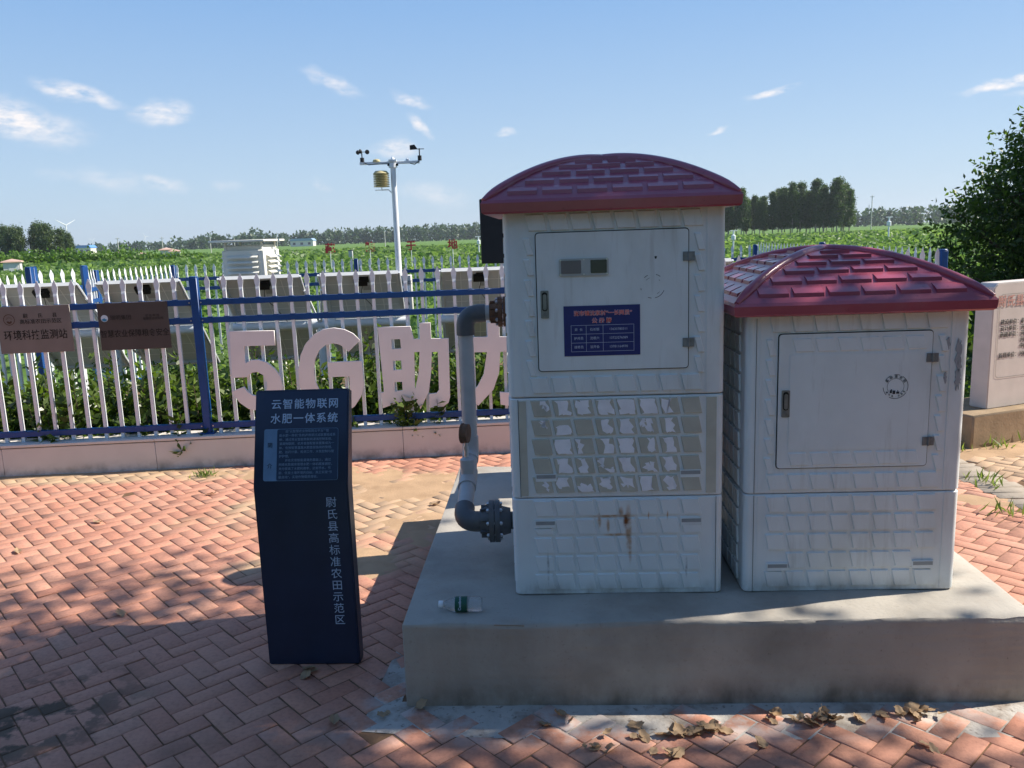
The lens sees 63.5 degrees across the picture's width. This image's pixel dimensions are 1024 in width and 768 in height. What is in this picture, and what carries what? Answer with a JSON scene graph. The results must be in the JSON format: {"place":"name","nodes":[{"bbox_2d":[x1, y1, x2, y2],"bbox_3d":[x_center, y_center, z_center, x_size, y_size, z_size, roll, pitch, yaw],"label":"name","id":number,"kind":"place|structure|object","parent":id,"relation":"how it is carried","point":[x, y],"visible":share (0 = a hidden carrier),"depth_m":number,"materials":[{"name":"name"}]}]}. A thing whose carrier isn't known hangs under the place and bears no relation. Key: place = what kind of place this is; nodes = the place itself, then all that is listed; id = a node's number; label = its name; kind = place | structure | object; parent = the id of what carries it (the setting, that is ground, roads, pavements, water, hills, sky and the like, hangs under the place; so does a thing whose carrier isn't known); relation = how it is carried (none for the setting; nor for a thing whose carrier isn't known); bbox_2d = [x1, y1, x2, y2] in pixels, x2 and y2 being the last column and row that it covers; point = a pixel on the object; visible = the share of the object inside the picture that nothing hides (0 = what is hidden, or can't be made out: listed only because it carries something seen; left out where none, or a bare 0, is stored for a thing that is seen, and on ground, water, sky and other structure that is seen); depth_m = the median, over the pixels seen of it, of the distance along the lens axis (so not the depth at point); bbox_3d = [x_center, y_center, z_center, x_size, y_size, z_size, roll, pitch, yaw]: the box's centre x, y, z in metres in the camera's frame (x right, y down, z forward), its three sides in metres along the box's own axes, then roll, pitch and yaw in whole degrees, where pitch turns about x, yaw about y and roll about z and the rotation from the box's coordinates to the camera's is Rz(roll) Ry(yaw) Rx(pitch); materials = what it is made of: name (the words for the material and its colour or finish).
{"place":"outdoors","nodes":[
{"label":"outdoors","id":0,"kind":"place"},
{"bbox_2d":[0,259,23,271],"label":"well house","id":1,"kind":"structure","parent":0,"point":[11,265],"depth_m":58.75,"materials":[{"name":"metal"}]},
{"bbox_2d":[74,245,96,253],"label":"farm building","id":2,"kind":"structure","parent":0,"point":[90,248],"depth_m":410.40,"materials":[{"name":"white glass"}]},
{"bbox_2d":[0,221,1021,399],"bbox_3d":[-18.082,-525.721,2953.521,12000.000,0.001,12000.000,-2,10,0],"label":"ground","id":3,"kind":"structure","parent":0,"point":[462,241],"depth_m":266.89,"materials":[{"name":"plant"}]},
{"bbox_2d":[0,224,7,254],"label":"broadleaf tree","id":4,"kind":"object","parent":3,"relation":"on","point":[1,241],"visible":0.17,"depth_m":148.53,"materials":[{"name":"green plant"}]},
{"bbox_2d":[0,223,13,256],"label":"broadleaf tree","id":5,"kind":"object","parent":3,"relation":"on","point":[8,243],"visible":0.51,"depth_m":146.50,"materials":[{"name":"green plant"}]},
{"bbox_2d":[7,224,30,257],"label":"broadleaf tree","id":6,"kind":"object","parent":3,"relation":"on","point":[19,239],"visible":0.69,"depth_m":145.73,"materials":[{"name":"green plant"}]},
{"bbox_2d":[25,220,41,254],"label":"broadleaf tree","id":7,"kind":"object","parent":3,"relation":"on","point":[32,233],"visible":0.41,"depth_m":147.40,"materials":[{"name":"green plant"}]},
{"bbox_2d":[33,221,59,255],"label":"broadleaf tree","id":8,"kind":"object","parent":3,"relation":"on","point":[47,236],"visible":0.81,"depth_m":145.16,"materials":[{"name":"green plant"}]},
{"bbox_2d":[52,226,66,253],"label":"broadleaf tree","id":9,"kind":"object","parent":3,"relation":"on","point":[61,234],"visible":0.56,"depth_m":146.58,"materials":[{"name":"green plant"}]},
{"bbox_2d":[62,231,75,253],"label":"broadleaf tree","id":10,"kind":"object","parent":3,"relation":"on","point":[68,241],"visible":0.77,"depth_m":145.23,"materials":[{"name":"green plant"}]},
{"bbox_2d":[0,240,202,263],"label":"scrub","id":11,"kind":"object","parent":3,"relation":"on","point":[54,256],"visible":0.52,"depth_m":88.73,"materials":[{"name":"green plant"}]},
{"bbox_2d":[290,238,316,246],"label":"long shed","id":12,"kind":"structure","parent":3,"relation":"on","point":[303,242],"depth_m":439.49,"materials":[{"name":"white glass"}]},
{"bbox_2d":[126,358,502,397],"bbox_3d":[-0.647,0.089,8.697,7.900,0.001,5.300,-2,10,0],"label":"planting bed","id":13,"kind":"object","parent":3,"relation":"on","point":[138,393],"depth_m":10.22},
{"bbox_2d":[1,385,27,438],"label":"leafy shrub","id":14,"kind":"object","parent":13,"relation":"on","point":[10,405],"visible":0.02,"depth_m":6.24,"materials":[{"name":"green plant"}]},
{"bbox_2d":[0,267,46,414],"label":"metal fence","id":15,"kind":"object","parent":13,"relation":"on","point":[31,274],"visible":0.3,"depth_m":7.52,"materials":[{"name":"metal"}]},
{"bbox_2d":[38,265,97,396],"bbox_3d":[-4.251,-0.441,8.006,0.100,1.380,0.485,6,13,37],"label":"gate leaf","id":16,"kind":"object","parent":15,"relation":"attached to","point":[84,273],"visible":0.26,"depth_m":8.02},
{"bbox_2d":[0,355,99,439],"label":"leafy shrub","id":17,"kind":"object","parent":13,"relation":"on","point":[8,399],"visible":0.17,"depth_m":6.18,"materials":[{"name":"green plant"}]},
{"bbox_2d":[12,366,123,442],"bbox_3d":[-3.314,0.221,6.166,0.825,0.808,0.800,-5,10,-15],"label":"leafy shrub","id":18,"kind":"object","parent":13,"relation":"on","point":[62,410],"visible":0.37,"depth_m":6.02,"materials":[{"name":"green plant"}]},
{"bbox_2d":[76,352,137,404],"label":"leafy shrub","id":19,"kind":"object","parent":13,"relation":"on","point":[110,382],"visible":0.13,"depth_m":6.56,"materials":[{"name":"green plant"}]},
{"bbox_2d":[0,278,219,394],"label":"solar panel stand","id":20,"kind":"object","parent":13,"relation":"on","point":[148,291],"visible":0.34,"depth_m":7.12,"materials":[{"name":"metal"}]},
{"bbox_2d":[78,370,164,435],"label":"leafy shrub","id":21,"kind":"object","parent":13,"relation":"on","point":[94,405],"visible":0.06,"depth_m":6.21,"materials":[{"name":"green plant"}]},
{"bbox_2d":[92,264,172,388],"bbox_3d":[-4.324,-0.668,9.673,0.100,1.385,1.705,-1,10,5],"label":"metal fence","id":22,"kind":"object","parent":13,"relation":"on","point":[97,278],"visible":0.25,"depth_m":9.50,"materials":[{"name":"metal"}]},
{"bbox_2d":[88,269,106,379],"bbox_3d":[-4.326,-0.533,8.620,0.034,1.310,0.477,-5,10,-15],"label":"gate leaf","id":23,"kind":"object","parent":22,"relation":"attached to","point":[95,298],"visible":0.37,"depth_m":8.62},
{"bbox_2d":[109,350,228,434],"bbox_3d":[-2.604,0.147,6.348,0.910,0.840,0.841,-8,12,-29],"label":"leafy shrub","id":24,"kind":"object","parent":13,"relation":"on","point":[145,411],"visible":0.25,"depth_m":6.15,"materials":[{"name":"green plant"}]},
{"bbox_2d":[156,350,211,395],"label":"leafy shrub","id":25,"kind":"object","parent":13,"relation":"on","point":[178,372],"visible":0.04,"depth_m":6.83,"materials":[{"name":"green plant"}]},
{"bbox_2d":[155,366,246,456],"bbox_3d":[-2.316,0.217,6.262,0.800,0.713,0.825,-10,13,-36],"label":"leafy shrub","id":26,"kind":"object","parent":13,"relation":"on","point":[179,418],"visible":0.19,"depth_m":6.11,"materials":[{"name":"green plant"}]},
{"bbox_2d":[208,239,287,381],"bbox_3d":[-2.724,-0.685,8.752,0.582,1.653,0.600,-1,10,5],"label":"weather screen","id":27,"kind":"object","parent":13,"relation":"on","point":[252,260],"visible":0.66,"depth_m":8.43,"materials":[{"name":"plastic"}]},
{"bbox_2d":[208,372,293,428],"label":"leafy shrub","id":28,"kind":"object","parent":13,"relation":"on","point":[238,385],"visible":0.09,"depth_m":6.34,"materials":[{"name":"green plant"}]},
{"bbox_2d":[220,346,285,409],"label":"leafy shrub","id":29,"kind":"object","parent":13,"relation":"on","point":[257,373],"visible":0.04,"depth_m":6.47,"materials":[{"name":"green plant"}]},
{"bbox_2d":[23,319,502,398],"bbox_3d":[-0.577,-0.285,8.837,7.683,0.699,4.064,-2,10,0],"label":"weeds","id":30,"kind":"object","parent":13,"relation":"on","point":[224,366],"visible":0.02,"depth_m":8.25,"materials":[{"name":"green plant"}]},
{"bbox_2d":[232,354,342,427],"bbox_3d":[-1.621,0.149,6.294,0.910,0.789,0.841,6,13,37],"label":"leafy shrub","id":31,"kind":"object","parent":13,"relation":"on","point":[291,383],"visible":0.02,"depth_m":6.24,"materials":[{"name":"green plant"}]},
{"bbox_2d":[217,270,405,379],"bbox_3d":[-1.685,-0.327,7.408,1.520,1.352,0.924,-3,10,-3],"label":"solar panel stand","id":32,"kind":"object","parent":13,"relation":"on","point":[302,329],"visible":0.51,"depth_m":7.23,"materials":[{"name":"metal"}]},
{"bbox_2d":[294,351,376,426],"bbox_3d":[-1.320,0.132,6.341,0.800,0.786,0.825,4,12,30],"label":"leafy shrub","id":33,"kind":"object","parent":13,"relation":"on","point":[339,379],"visible":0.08,"depth_m":6.27,"materials":[{"name":"green plant"}]},
{"bbox_2d":[355,323,415,407],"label":"leafy shrub","id":34,"kind":"object","parent":13,"relation":"on","point":[370,364],"visible":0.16,"depth_m":6.54,"materials":[{"name":"green plant"}]},
{"bbox_2d":[342,352,436,422],"bbox_3d":[-1.045,0.107,6.481,0.848,0.768,0.806,1,10,14],"label":"leafy shrub","id":35,"kind":"object","parent":13,"relation":"on","point":[374,410],"visible":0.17,"depth_m":6.27,"materials":[{"name":"green plant"}]},
{"bbox_2d":[356,145,423,368],"bbox_3d":[-1.241,-1.228,8.867,0.720,2.582,0.265,-2,10,-2],"label":"weather mast","id":36,"kind":"object","parent":13,"relation":"on","point":[380,177],"visible":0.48,"depth_m":8.76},
{"bbox_2d":[392,393,417,426],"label":"leafy shrub","id":37,"kind":"object","parent":13,"relation":"on","point":[399,410],"visible":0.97,"depth_m":5.96,"materials":[{"name":"green plant"}]},
{"bbox_2d":[362,364,461,432],"bbox_3d":[-0.696,0.164,6.284,0.841,0.700,0.910,1,11,16],"label":"leafy shrub","id":38,"kind":"object","parent":13,"relation":"on","point":[415,421],"visible":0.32,"depth_m":6.07,"materials":[{"name":"green plant"}]},
{"bbox_2d":[170,244,757,367],"bbox_3d":[-0.524,-0.985,10.741,7.570,1.375,0.100,-3,10,-3],"label":"metal fence","id":39,"kind":"object","parent":13,"relation":"on","point":[175,271],"visible":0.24,"depth_m":10.57,"materials":[{"name":"metal"}]},
{"bbox_2d":[433,341,496,391],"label":"leafy shrub","id":40,"kind":"object","parent":13,"relation":"on","point":[452,363],"visible":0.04,"depth_m":6.71,"materials":[{"name":"green plant"}]},
{"bbox_2d":[424,349,508,419],"bbox_3d":[-0.353,0.048,6.423,0.825,0.858,0.800,0,10,8],"label":"leafy shrub","id":41,"kind":"object","parent":13,"relation":"on","point":[485,402],"visible":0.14,"depth_m":6.34,"materials":[{"name":"green plant"}]},
{"bbox_2d":[439,266,506,352],"bbox_3d":[0.128,-0.408,7.515,1.520,1.352,0.924,-3,10,-3],"label":"solar panel stand","id":42,"kind":"object","parent":13,"relation":"on","point":[462,282],"visible":0.15,"depth_m":7.21,"materials":[{"name":"metal"}]},
{"bbox_2d":[476,352,508,416],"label":"leafy shrub","id":43,"kind":"object","parent":13,"relation":"on","point":[500,384],"visible":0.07,"depth_m":6.34,"materials":[{"name":"green plant"}]},
{"bbox_2d":[479,199,507,372],"bbox_3d":[0.422,-0.807,7.985,1.400,1.950,0.100,-3,10,-3],"label":"display board","id":44,"kind":"object","parent":13,"relation":"on","point":[491,233],"visible":0.24,"depth_m":7.80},
{"bbox_2d":[0,226,1015,365],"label":"crop plants","id":45,"kind":"object","parent":3,"relation":"on","point":[898,239],"visible":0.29,"depth_m":56.25,"materials":[{"name":"green plant"}]},
{"bbox_2d":[75,203,1016,251],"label":"wood","id":46,"kind":"object","parent":3,"relation":"on","point":[909,216],"visible":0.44,"depth_m":571.23,"materials":[{"name":"green plant"}]},
{"bbox_2d":[725,206,736,234],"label":"poplar tree","id":47,"kind":"object","parent":3,"relation":"on","point":[729,219],"visible":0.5,"depth_m":182.35,"materials":[{"name":"green plant"}]},
{"bbox_2d":[733,188,751,234],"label":"poplar tree","id":48,"kind":"object","parent":3,"relation":"on","point":[742,218],"visible":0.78,"depth_m":181.12,"materials":[{"name":"green plant"}]},
{"bbox_2d":[742,198,752,234],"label":"poplar tree","id":49,"kind":"object","parent":3,"relation":"on","point":[748,228],"visible":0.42,"depth_m":183.10,"materials":[{"name":"green plant"}]},
{"bbox_2d":[750,194,759,233],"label":"poplar tree","id":50,"kind":"object","parent":3,"relation":"on","point":[754,199],"visible":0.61,"depth_m":188.48,"materials":[{"name":"green plant"}]},
{"bbox_2d":[753,200,766,233],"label":"poplar tree","id":51,"kind":"object","parent":3,"relation":"on","point":[759,221],"visible":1,"depth_m":181.73,"materials":[{"name":"green plant"}]},
{"bbox_2d":[761,201,768,232],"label":"poplar tree","id":52,"kind":"object","parent":3,"relation":"on","point":[766,214],"visible":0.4,"depth_m":188.83,"materials":[{"name":"green plant"}]},
{"bbox_2d":[764,190,780,232],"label":"poplar tree","id":53,"kind":"object","parent":3,"relation":"on","point":[772,220],"visible":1,"depth_m":181.94,"materials":[{"name":"green plant"}]},
{"bbox_2d":[777,193,788,232],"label":"poplar tree","id":54,"kind":"object","parent":3,"relation":"on","point":[783,206],"visible":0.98,"depth_m":181.94,"materials":[{"name":"green plant"}]},
{"bbox_2d":[782,181,801,232],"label":"poplar tree","id":55,"kind":"object","parent":3,"relation":"on","point":[792,200],"visible":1,"depth_m":181.05,"materials":[{"name":"green plant"}]},
{"bbox_2d":[794,180,808,231],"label":"poplar tree","id":56,"kind":"object","parent":3,"relation":"on","point":[802,186],"visible":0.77,"depth_m":182.15,"materials":[{"name":"green plant"}]},
{"bbox_2d":[803,189,816,232],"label":"poplar tree","id":57,"kind":"object","parent":3,"relation":"on","point":[807,204],"visible":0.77,"depth_m":182.49,"materials":[{"name":"green plant"}]},
{"bbox_2d":[804,178,827,231],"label":"poplar tree","id":58,"kind":"object","parent":3,"relation":"on","point":[816,203],"visible":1,"depth_m":180.22,"materials":[{"name":"green plant"}]},
{"bbox_2d":[817,185,832,231],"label":"poplar tree","id":59,"kind":"object","parent":3,"relation":"on","point":[827,199],"visible":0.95,"depth_m":180.77,"materials":[{"name":"green plant"}]},
{"bbox_2d":[827,185,836,231],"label":"poplar tree","id":60,"kind":"object","parent":3,"relation":"on","point":[831,188],"visible":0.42,"depth_m":182.03,"materials":[{"name":"green plant"}]},
{"bbox_2d":[825,175,847,231],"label":"poplar tree","id":61,"kind":"object","parent":3,"relation":"on","point":[837,196],"visible":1,"depth_m":179.82,"materials":[{"name":"green plant"}]},
{"bbox_2d":[836,184,850,230],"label":"poplar tree","id":62,"kind":"object","parent":3,"relation":"on","point":[846,202],"visible":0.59,"depth_m":180.51,"materials":[{"name":"green plant"}]},
{"bbox_2d":[757,242,931,262],"bbox_3d":[3.196,-0.763,8.594,0.100,1.402,4.680,-2,10,0],"label":"metal fence","id":63,"kind":"object","parent":3,"relation":"on","point":[915,253],"visible":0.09,"depth_m":8.45,"materials":[{"name":"metal"}]},
{"bbox_2d":[843,188,857,229],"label":"poplar tree","id":64,"kind":"object","parent":3,"relation":"on","point":[851,200],"visible":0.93,"depth_m":180.94,"materials":[{"name":"green plant"}]},
{"bbox_2d":[909,105,1023,345],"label":"elm tree","id":65,"kind":"object","parent":3,"relation":"on","point":[993,211],"visible":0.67,"depth_m":9.57,"materials":[{"name":"green plant"}]},
{"bbox_2d":[0,453,1023,767],"bbox_3d":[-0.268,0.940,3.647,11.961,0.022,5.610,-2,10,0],"label":"pavement","id":66,"kind":"structure","parent":0,"point":[82,595],"depth_m":3.13,"materials":[{"name":"brick"}]},
{"bbox_2d":[0,467,236,480],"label":"sand drift","id":67,"kind":"object","parent":66,"relation":"on","point":[189,470],"visible":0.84,"depth_m":5.83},
{"bbox_2d":[189,468,217,477],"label":"weed tuft","id":68,"kind":"object","parent":66,"relation":"on","point":[203,474],"visible":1,"depth_m":5.67,"materials":[{"name":"green plant"}]},
{"bbox_2d":[300,669,310,679],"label":"dry leaf","id":69,"kind":"object","parent":66,"relation":"on","point":[305,674],"visible":1,"depth_m":3.01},
{"bbox_2d":[254,388,363,663],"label":"sign pillar","id":70,"kind":"structure","parent":66,"relation":"on","point":[303,497],"depth_m":3.01,"materials":[{"name":"metal"}]},
{"bbox_2d":[192,467,456,578],"bbox_3d":[-1.214,0.778,4.733,1.920,0.025,2.460,-2,10,0],"label":"sand drift","id":71,"kind":"object","parent":66,"relation":"on","point":[373,562],"visible":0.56,"depth_m":5.05,"materials":[{"name":"sand"}]},
{"bbox_2d":[329,713,339,723],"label":"dry leaf","id":72,"kind":"object","parent":66,"relation":"on","point":[334,718],"visible":1,"depth_m":2.72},
{"bbox_2d":[413,698,426,709],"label":"dry leaf","id":73,"kind":"object","parent":66,"relation":"on","point":[421,703],"visible":1,"depth_m":2.78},
{"bbox_2d":[638,729,650,742],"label":"dry leaf","id":74,"kind":"object","parent":66,"relation":"on","point":[646,735],"visible":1,"depth_m":2.57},
{"bbox_2d":[667,722,689,734],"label":"dry leaf","id":75,"kind":"object","parent":66,"relation":"on","point":[680,729],"visible":1,"depth_m":2.58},
{"bbox_2d":[672,746,685,757],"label":"dry leaf","id":76,"kind":"object","parent":66,"relation":"on","point":[680,752],"visible":1,"depth_m":2.48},
{"bbox_2d":[362,652,1023,739],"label":"mortar bed","id":77,"kind":"object","parent":66,"relation":"on","point":[493,721],"visible":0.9,"depth_m":2.70,"materials":[{"name":"concrete"}]},
{"bbox_2d":[627,720,643,727],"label":"dry leaf","id":78,"kind":"object","parent":77,"relation":"on","point":[635,724],"visible":1,"depth_m":2.63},
{"bbox_2d":[709,719,718,732],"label":"dry leaf","id":79,"kind":"object","parent":66,"relation":"on","point":[712,721],"visible":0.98,"depth_m":2.61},
{"bbox_2d":[704,723,725,728],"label":"dry leaf","id":80,"kind":"object","parent":79,"relation":"on","point":[711,726],"visible":1,"depth_m":2.59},
{"bbox_2d":[719,726,735,733],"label":"dry leaf","id":81,"kind":"object","parent":66,"relation":"on","point":[725,729],"visible":1,"depth_m":2.59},
{"bbox_2d":[895,707,910,716],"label":"dry leaf","id":82,"kind":"object","parent":66,"relation":"on","point":[905,712],"visible":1,"depth_m":2.64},
{"bbox_2d":[903,701,919,712],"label":"dry leaf","id":83,"kind":"object","parent":82,"relation":"on","point":[913,706],"visible":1,"depth_m":2.66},
{"bbox_2d":[963,467,1003,489],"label":"weed tuft","id":84,"kind":"object","parent":66,"relation":"on","point":[986,478],"visible":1,"depth_m":4.94,"materials":[{"name":"green plant"}]},
{"bbox_2d":[957,441,1023,509],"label":"dirt patch","id":85,"kind":"object","parent":66,"relation":"on","point":[1009,451],"visible":0.16,"depth_m":5.53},
{"bbox_2d":[982,435,1015,448],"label":"weed tuft","id":86,"kind":"object","parent":85,"relation":"on","point":[1000,444],"visible":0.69,"depth_m":5.69,"materials":[{"name":"green plant"}]},
{"bbox_2d":[980,496,1023,517],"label":"weed tuft","id":87,"kind":"object","parent":66,"relation":"on","point":[1010,512],"visible":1,"depth_m":4.42,"materials":[{"name":"green plant"}]},
{"bbox_2d":[0,0,1023,252],"label":"sky","id":88,"kind":"structure","parent":0,"point":[127,120],"materials":[{"name":"blue"}]},
{"label":"soil","id":89,"kind":"structure","parent":0,"visible":0},
{"bbox_2d":[0,416,510,476],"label":"wall","id":90,"kind":"structure","parent":89,"relation":"on","point":[149,451],"depth_m":5.89,"materials":[{"name":"stone"}]},
{"bbox_2d":[0,248,947,442],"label":"metal fence","id":91,"kind":"object","parent":90,"relation":"on","point":[195,302],"visible":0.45,"depth_m":5.87,"materials":[{"name":"metal"}]},
{"bbox_2d":[0,304,74,353],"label":"metal plaque","id":92,"kind":"object","parent":91,"relation":"attached to","point":[36,329],"visible":1,"depth_m":5.74,"materials":[{"name":"brown metal"}]},
{"bbox_2d":[96,301,171,350],"bbox_3d":[-2.637,-0.406,5.782,0.479,0.329,0.009,-3,10,-3],"label":"metal plaque","id":93,"kind":"object","parent":91,"relation":"attached to","point":[133,325],"visible":1,"depth_m":5.78,"materials":[{"name":"brown metal"}]},
{"bbox_2d":[229,330,282,409],"bbox_3d":[-1.813,-0.095,5.867,0.356,0.576,0.025,-3,10,-3],"label":"sign letter","id":94,"kind":"object","parent":91,"relation":"attached to","point":[241,367],"visible":0.81,"depth_m":5.84,"materials":[{"name":"plastic"}]},
{"bbox_2d":[298,327,363,407],"bbox_3d":[-1.291,-0.087,5.904,0.454,0.630,0.025,-3,10,-3],"label":"sign letter","id":95,"kind":"object","parent":91,"relation":"attached to","point":[347,340],"visible":0.71,"depth_m":5.88,"materials":[{"name":"plastic"}]},
{"bbox_2d":[378,322,449,408],"bbox_3d":[-0.698,-0.125,5.937,0.503,0.624,0.025,-3,10,-3],"label":"sign letter","id":96,"kind":"object","parent":91,"relation":"attached to","point":[425,345],"visible":0.99,"depth_m":5.92,"materials":[{"name":"plastic"}]},
{"bbox_2d":[473,322,508,405],"bbox_3d":[-0.145,-0.135,5.972,0.430,0.620,0.025,-3,10,-3],"label":"sign letter","id":97,"kind":"object","parent":91,"relation":"attached to","point":[493,344],"visible":0.62,"depth_m":5.95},
{"bbox_2d":[402,466,1023,706],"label":"concrete plinth","id":98,"kind":"structure","parent":89,"relation":"on","point":[961,639],"depth_m":2.74,"materials":[{"name":"concrete"}]},
{"bbox_2d":[438,596,482,611],"bbox_3d":[-0.177,0.748,2.821,0.148,0.059,0.062,-1,10,3],"label":"plastic bottle","id":99,"kind":"object","parent":98,"relation":"on","point":[464,603],"visible":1,"depth_m":2.81,"materials":[{"name":"white"}]},
{"bbox_2d":[480,153,742,593],"bbox_3d":[0.353,-0.080,3.150,0.834,1.539,0.834,-1,10,3],"label":"equipment cabinet","id":100,"kind":"object","parent":98,"relation":"on","point":[614,282],"visible":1,"depth_m":2.79,"materials":[{"name":"white plastic"}]},
{"bbox_2d":[454,296,513,541],"bbox_3d":[-0.098,0.119,3.248,0.268,0.886,0.570,-2,10,0],"label":"water pipe","id":101,"kind":"object","parent":100,"relation":"attached to","point":[491,520],"visible":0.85,"depth_m":3.34,"materials":[{"name":"grey plastic"}]},
{"bbox_2d":[721,244,998,590],"bbox_3d":[1.166,0.072,3.141,0.834,1.188,0.834,-1,10,3],"label":"equipment cabinet","id":102,"kind":"object","parent":98,"relation":"on","point":[844,367],"visible":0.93,"depth_m":2.79,"materials":[{"name":"white plastic"}]},
{"bbox_2d":[964,311,974,397],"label":"undergrowth","id":103,"kind":"object","parent":89,"relation":"on","point":[970,339],"visible":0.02,"depth_m":7.17,"materials":[{"name":"green plant"}]},
{"bbox_2d":[961,279,1023,448],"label":"stone tablet","id":104,"kind":"object","parent":89,"relation":"on","point":[993,405],"visible":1,"depth_m":5.80,"materials":[{"name":"stone"}]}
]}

